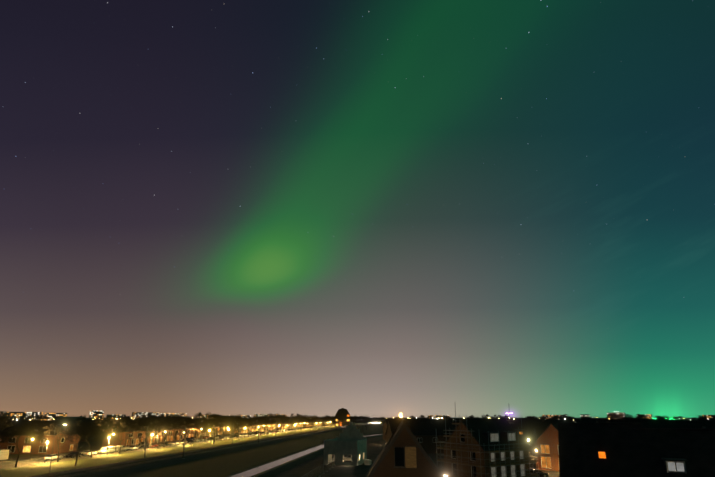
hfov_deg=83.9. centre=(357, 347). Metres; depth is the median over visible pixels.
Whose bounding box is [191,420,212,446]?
street tree
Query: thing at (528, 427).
estate row
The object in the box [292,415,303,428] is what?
street tree
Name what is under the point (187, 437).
street lamps
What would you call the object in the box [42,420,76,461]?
street tree
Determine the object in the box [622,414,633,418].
belt tree
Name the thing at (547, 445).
orange house
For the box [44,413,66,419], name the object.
flats
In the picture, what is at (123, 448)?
van
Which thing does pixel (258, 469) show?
canal water
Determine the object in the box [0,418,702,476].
ground
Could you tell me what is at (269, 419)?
street tree
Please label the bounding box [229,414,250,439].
street tree
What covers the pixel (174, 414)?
flats
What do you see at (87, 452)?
parked car
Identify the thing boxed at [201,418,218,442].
street tree
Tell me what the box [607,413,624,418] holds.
hall
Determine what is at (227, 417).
street tree
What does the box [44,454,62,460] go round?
hatchback car
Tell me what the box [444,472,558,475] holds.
site street
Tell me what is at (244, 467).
canal bank
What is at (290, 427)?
terrace row
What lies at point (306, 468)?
grass verge
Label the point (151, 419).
street tree
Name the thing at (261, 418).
street tree
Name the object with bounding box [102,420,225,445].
terrace row
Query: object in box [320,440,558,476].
site ground
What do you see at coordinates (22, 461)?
street
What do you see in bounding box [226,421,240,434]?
street tree
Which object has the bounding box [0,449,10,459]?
garages
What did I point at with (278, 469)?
canal bank
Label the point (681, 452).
house
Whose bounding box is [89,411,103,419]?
flats
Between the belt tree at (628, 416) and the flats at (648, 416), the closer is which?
the belt tree at (628, 416)
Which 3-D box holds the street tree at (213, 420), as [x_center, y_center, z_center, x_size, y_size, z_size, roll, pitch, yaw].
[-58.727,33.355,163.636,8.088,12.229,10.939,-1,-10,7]
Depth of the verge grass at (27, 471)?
107.87 m
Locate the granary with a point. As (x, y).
(343, 414)
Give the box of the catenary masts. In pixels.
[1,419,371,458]
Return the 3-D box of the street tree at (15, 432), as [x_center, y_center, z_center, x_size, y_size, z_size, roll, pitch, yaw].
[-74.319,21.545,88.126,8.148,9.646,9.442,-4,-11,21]
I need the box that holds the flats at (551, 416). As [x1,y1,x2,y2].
[542,415,562,418]
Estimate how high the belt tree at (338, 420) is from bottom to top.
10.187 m
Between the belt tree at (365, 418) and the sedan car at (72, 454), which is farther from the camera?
the belt tree at (365, 418)
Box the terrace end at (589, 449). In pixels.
[558,422,653,476]
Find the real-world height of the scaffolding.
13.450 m
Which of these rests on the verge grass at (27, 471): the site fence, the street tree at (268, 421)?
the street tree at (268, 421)
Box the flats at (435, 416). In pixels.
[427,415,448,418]
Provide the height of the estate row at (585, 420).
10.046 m
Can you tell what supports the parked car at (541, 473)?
on the site ground at (374, 449)
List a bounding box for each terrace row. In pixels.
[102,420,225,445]
[225,423,276,433]
[276,422,302,428]
[303,422,321,426]
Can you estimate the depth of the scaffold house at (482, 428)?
61.99 m
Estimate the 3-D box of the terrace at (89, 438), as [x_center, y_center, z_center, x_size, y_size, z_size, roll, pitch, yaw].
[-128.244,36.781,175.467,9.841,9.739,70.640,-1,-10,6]
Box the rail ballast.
[29,420,383,476]
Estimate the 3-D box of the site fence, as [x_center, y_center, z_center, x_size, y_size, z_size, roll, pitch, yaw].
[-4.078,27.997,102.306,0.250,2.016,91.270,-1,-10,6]
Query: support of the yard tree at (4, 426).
on the street at (22, 461)
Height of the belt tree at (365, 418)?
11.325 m
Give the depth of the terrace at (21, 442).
121.67 m
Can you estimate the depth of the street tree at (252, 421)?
222.77 m
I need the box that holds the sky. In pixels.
[0,0,714,417]
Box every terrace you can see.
[0,420,78,453]
[29,420,112,441]
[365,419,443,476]
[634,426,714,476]
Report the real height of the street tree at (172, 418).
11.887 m
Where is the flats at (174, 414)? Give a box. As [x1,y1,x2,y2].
[161,413,186,417]
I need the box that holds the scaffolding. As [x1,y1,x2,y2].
[436,410,538,476]
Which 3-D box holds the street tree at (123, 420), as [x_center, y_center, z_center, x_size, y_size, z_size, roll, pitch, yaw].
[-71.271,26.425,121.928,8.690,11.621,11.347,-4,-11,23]
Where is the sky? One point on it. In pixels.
(320, 208)
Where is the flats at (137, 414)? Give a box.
[132,412,159,419]
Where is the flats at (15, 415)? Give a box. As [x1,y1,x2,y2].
[2,412,42,420]
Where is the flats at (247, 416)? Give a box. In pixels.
[227,415,250,417]
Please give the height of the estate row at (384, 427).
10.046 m
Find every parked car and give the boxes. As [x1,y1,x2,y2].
[82,450,96,455]
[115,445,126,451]
[127,445,138,450]
[530,469,547,476]
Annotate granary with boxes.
[335,408,349,425]
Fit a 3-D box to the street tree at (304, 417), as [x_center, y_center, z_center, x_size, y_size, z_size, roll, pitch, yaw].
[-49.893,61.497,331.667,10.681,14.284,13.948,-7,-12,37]
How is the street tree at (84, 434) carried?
on the ground at (209, 466)
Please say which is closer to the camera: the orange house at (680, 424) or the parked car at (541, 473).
the parked car at (541, 473)
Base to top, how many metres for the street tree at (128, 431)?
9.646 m
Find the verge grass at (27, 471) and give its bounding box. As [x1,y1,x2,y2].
[0,420,378,476]
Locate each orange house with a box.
[533,422,558,471]
[609,421,714,428]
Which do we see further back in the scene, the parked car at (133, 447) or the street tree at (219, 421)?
the street tree at (219, 421)
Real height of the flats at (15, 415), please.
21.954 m
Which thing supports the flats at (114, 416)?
on the ground at (209, 466)
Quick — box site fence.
[305,455,348,476]
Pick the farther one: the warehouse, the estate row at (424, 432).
the warehouse
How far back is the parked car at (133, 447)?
132.86 m
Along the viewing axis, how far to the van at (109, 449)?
120.54 m
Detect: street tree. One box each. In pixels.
[0,423,46,467]
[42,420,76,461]
[67,419,94,457]
[93,416,125,445]
[103,416,147,453]
[119,422,141,445]
[128,412,166,450]
[148,415,173,448]
[148,421,166,448]
[162,415,183,446]
[168,415,189,444]
[173,419,190,443]
[186,412,211,431]
[187,418,202,443]
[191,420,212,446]
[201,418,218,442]
[207,414,224,439]
[207,414,228,443]
[210,421,222,441]
[217,416,234,437]
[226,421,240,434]
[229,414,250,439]
[243,417,257,436]
[254,415,268,435]
[258,414,274,433]
[261,418,276,429]
[266,413,279,433]
[290,413,305,424]
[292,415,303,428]
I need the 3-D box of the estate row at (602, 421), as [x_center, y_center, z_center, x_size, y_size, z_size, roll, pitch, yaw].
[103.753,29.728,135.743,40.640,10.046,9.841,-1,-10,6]
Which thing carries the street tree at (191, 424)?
on the ground at (209, 466)
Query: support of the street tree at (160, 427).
on the ground at (209, 466)
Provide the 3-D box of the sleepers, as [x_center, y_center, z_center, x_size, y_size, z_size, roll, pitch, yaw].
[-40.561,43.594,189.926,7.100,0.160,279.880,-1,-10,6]
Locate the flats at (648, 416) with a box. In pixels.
[637,414,651,418]
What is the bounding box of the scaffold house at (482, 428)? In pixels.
[442,419,530,476]
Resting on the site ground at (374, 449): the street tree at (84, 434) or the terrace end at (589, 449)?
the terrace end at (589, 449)
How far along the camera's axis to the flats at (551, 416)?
1503.13 m
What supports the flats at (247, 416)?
on the ground at (209, 466)
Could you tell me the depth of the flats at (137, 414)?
1037.47 m
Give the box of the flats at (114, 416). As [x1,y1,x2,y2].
[106,414,125,419]
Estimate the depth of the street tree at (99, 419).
140.23 m
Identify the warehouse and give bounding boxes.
[57,417,82,419]
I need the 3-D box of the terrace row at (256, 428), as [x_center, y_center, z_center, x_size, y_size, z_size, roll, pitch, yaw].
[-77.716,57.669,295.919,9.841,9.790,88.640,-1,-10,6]
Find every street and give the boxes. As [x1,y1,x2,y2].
[0,420,374,468]
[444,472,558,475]
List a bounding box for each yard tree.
[0,411,16,436]
[62,421,106,465]
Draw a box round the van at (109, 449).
[97,446,114,453]
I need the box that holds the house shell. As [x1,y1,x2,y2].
[321,422,371,465]
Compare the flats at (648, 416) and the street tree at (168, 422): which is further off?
the flats at (648, 416)
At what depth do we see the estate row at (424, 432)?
125.06 m
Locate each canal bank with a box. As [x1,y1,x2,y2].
[208,433,382,476]
[250,434,382,476]
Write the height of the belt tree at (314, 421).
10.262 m
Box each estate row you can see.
[382,419,441,439]
[385,420,456,453]
[507,419,562,442]
[574,419,663,422]
[596,420,714,422]
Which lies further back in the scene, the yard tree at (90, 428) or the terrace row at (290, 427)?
the terrace row at (290, 427)
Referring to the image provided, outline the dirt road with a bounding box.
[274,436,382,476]
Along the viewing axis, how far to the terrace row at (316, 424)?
484.03 m
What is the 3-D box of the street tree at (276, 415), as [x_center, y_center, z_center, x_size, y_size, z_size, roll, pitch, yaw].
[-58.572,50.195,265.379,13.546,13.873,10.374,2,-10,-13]
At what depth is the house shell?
94.17 m
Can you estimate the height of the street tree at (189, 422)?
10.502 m
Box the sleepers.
[37,430,327,476]
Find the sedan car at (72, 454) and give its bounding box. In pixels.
[64,452,82,457]
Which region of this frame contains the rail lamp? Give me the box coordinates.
[49,424,66,472]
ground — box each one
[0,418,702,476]
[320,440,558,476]
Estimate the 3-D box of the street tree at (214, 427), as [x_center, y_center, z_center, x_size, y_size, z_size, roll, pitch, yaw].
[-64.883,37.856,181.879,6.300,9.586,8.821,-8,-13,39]
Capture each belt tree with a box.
[310,418,318,426]
[332,418,342,430]
[358,417,370,423]
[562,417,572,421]
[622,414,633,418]
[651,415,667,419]
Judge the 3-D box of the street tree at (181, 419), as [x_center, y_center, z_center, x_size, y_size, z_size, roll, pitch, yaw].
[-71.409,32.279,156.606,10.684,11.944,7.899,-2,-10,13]
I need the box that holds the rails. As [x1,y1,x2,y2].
[31,420,381,476]
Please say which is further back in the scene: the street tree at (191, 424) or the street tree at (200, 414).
the street tree at (200, 414)
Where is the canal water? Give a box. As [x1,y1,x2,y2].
[228,434,380,476]

